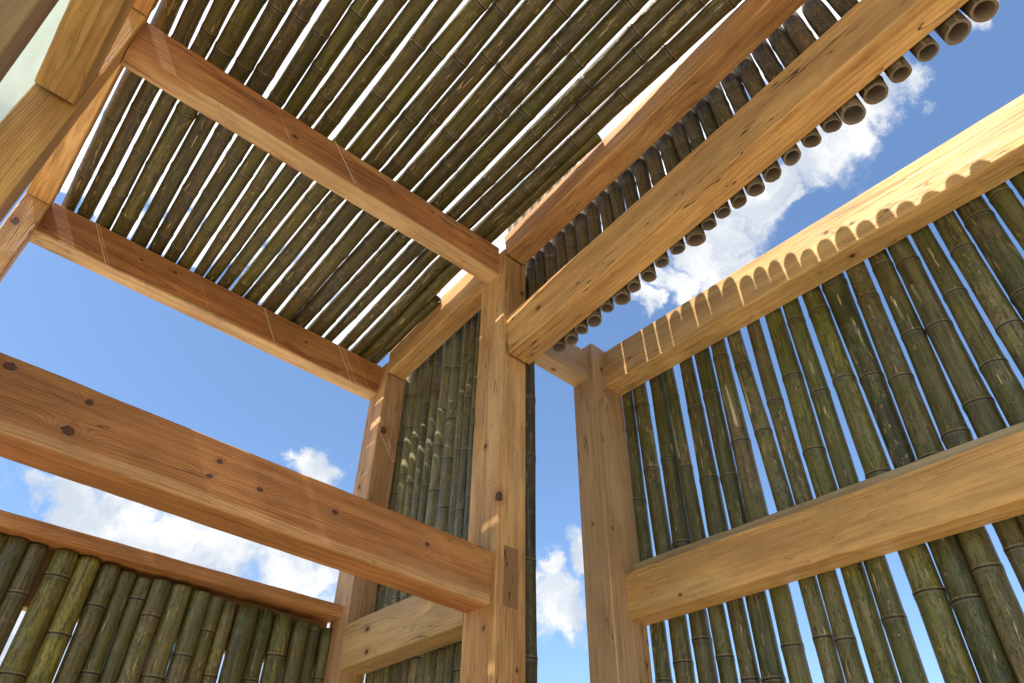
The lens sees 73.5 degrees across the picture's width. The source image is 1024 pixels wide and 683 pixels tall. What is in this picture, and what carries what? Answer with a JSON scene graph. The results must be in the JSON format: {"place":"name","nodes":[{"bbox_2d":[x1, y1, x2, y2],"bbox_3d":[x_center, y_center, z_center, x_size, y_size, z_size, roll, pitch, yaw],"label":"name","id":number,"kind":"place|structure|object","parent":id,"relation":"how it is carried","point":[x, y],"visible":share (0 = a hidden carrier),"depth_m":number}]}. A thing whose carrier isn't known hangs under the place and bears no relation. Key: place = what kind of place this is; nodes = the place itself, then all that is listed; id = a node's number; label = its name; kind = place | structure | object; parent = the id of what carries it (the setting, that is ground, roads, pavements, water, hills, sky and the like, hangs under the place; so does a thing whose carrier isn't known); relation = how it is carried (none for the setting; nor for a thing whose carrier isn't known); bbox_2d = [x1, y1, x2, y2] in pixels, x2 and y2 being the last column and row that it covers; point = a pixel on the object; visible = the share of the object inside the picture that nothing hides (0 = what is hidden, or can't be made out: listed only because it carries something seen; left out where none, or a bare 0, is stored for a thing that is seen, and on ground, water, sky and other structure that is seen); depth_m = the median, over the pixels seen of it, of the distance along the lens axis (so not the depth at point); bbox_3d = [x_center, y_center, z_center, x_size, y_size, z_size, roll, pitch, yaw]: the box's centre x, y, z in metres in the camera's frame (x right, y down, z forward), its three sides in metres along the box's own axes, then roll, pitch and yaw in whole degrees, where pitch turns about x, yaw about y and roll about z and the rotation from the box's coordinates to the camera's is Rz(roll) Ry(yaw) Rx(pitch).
{"place":"outdoors","nodes":[
{"label":"outdoors","id":0,"kind":"place"},
{"bbox_2d":[0,0,1023,682],"label":"sky","id":1,"kind":"structure","parent":0,"point":[62,317]},
{"label":"ground","id":2,"kind":"structure","parent":0,"visible":0},
{"bbox_2d":[0,193,55,281],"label":"timber post","id":3,"kind":"object","parent":2,"relation":"on","point":[22,221],"visible":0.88,"depth_m":2.77},
{"bbox_2d":[0,7,150,222],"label":"timber post","id":4,"kind":"object","parent":2,"relation":"on","point":[37,122],"visible":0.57,"depth_m":1.96},
{"bbox_2d":[0,0,58,81],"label":"brace","id":5,"kind":"object","parent":4,"relation":"attached to","point":[21,22],"visible":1,"depth_m":1.28},
{"bbox_2d":[26,63,123,203],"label":"roof beam","id":6,"kind":"structure","parent":4,"relation":"attached to","point":[47,181],"depth_m":2.74},
{"bbox_2d":[34,0,134,103],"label":"lintel beam","id":7,"kind":"structure","parent":4,"relation":"attached to","point":[83,41],"depth_m":1.94},
{"bbox_2d":[132,0,158,15],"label":"roof beam","id":8,"kind":"structure","parent":4,"relation":"attached to","point":[146,7],"depth_m":2.41},
{"bbox_2d":[0,510,342,682],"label":"bamboo wall","id":9,"kind":"structure","parent":2,"relation":"on","point":[136,615],"depth_m":2.48},
{"bbox_2d":[323,362,405,682],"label":"timber post","id":10,"kind":"object","parent":2,"relation":"on","point":[355,596],"visible":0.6,"depth_m":3.39},
{"bbox_2d":[29,202,380,400],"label":"roof beam","id":11,"kind":"structure","parent":10,"relation":"attached to","point":[65,233],"depth_m":3.27},
{"bbox_2d":[96,224,105,263],"bbox_3d":[-1.831,-0.439,3.051,0.115,0.186,0.003,31,-48,-30],"label":"twine","id":12,"kind":"object","parent":11,"relation":"attached to","point":[101,244],"visible":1,"depth_m":3.05},
{"bbox_2d":[365,310,480,682],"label":"bamboo wall","id":13,"kind":"structure","parent":2,"relation":"on","point":[431,481],"depth_m":3.27},
{"bbox_2d":[460,249,524,682],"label":"timber post","id":14,"kind":"object","parent":2,"relation":"on","point":[493,642],"visible":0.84,"depth_m":2.59},
{"bbox_2d":[0,352,491,612],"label":"cross beam","id":15,"kind":"structure","parent":14,"relation":"attached to","point":[58,425],"depth_m":1.85},
{"bbox_2d":[120,22,498,283],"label":"roof beam","id":16,"kind":"structure","parent":14,"relation":"attached to","point":[161,60],"depth_m":2.76},
{"bbox_2d":[335,141,354,182],"bbox_3d":[-0.704,-0.756,2.885,0.134,0.176,0.003,31,-48,-30],"label":"twine","id":17,"kind":"object","parent":16,"relation":"attached to","point":[345,162],"visible":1,"depth_m":2.88},
{"bbox_2d":[61,0,741,363],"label":"bamboo canopy","id":18,"kind":"object","parent":16,"relation":"on","point":[647,47],"visible":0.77,"depth_m":2.93},
{"bbox_2d":[339,545,517,674],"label":"cross beam","id":19,"kind":"structure","parent":14,"relation":"attached to","point":[406,628],"depth_m":2.58},
{"bbox_2d":[389,272,482,379],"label":"roof beam","id":20,"kind":"structure","parent":14,"relation":"attached to","point":[456,309],"depth_m":3.60},
{"bbox_2d":[534,344,587,386],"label":"link beam","id":21,"kind":"structure","parent":14,"relation":"attached to","point":[568,365],"depth_m":3.33},
{"bbox_2d":[504,0,806,264],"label":"roof beam","id":22,"kind":"structure","parent":14,"relation":"attached to","point":[734,39],"depth_m":2.92},
{"bbox_2d":[507,0,968,363],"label":"lintel beam","id":23,"kind":"structure","parent":14,"relation":"attached to","point":[852,52],"depth_m":2.44},
{"bbox_2d":[508,0,999,352],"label":"bamboo screen","id":24,"kind":"object","parent":23,"relation":"attached to","point":[792,39],"visible":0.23,"depth_m":2.75},
{"bbox_2d":[525,361,537,682],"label":"bamboo pole","id":25,"kind":"object","parent":2,"relation":"on","point":[531,660],"visible":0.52,"depth_m":2.53},
{"bbox_2d":[574,344,652,682],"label":"timber post","id":26,"kind":"object","parent":2,"relation":"on","point":[618,648],"visible":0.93,"depth_m":2.89},
{"bbox_2d":[603,94,1023,395],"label":"wall beam","id":27,"kind":"structure","parent":26,"relation":"attached to","point":[979,158],"depth_m":2.73},
{"bbox_2d":[625,422,1023,625],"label":"wall beam","id":28,"kind":"structure","parent":26,"relation":"attached to","point":[973,484],"depth_m":2.21},
{"bbox_2d":[621,171,1023,682],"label":"bamboo wall","id":29,"kind":"structure","parent":2,"relation":"on","point":[975,593],"depth_m":2.43}
]}

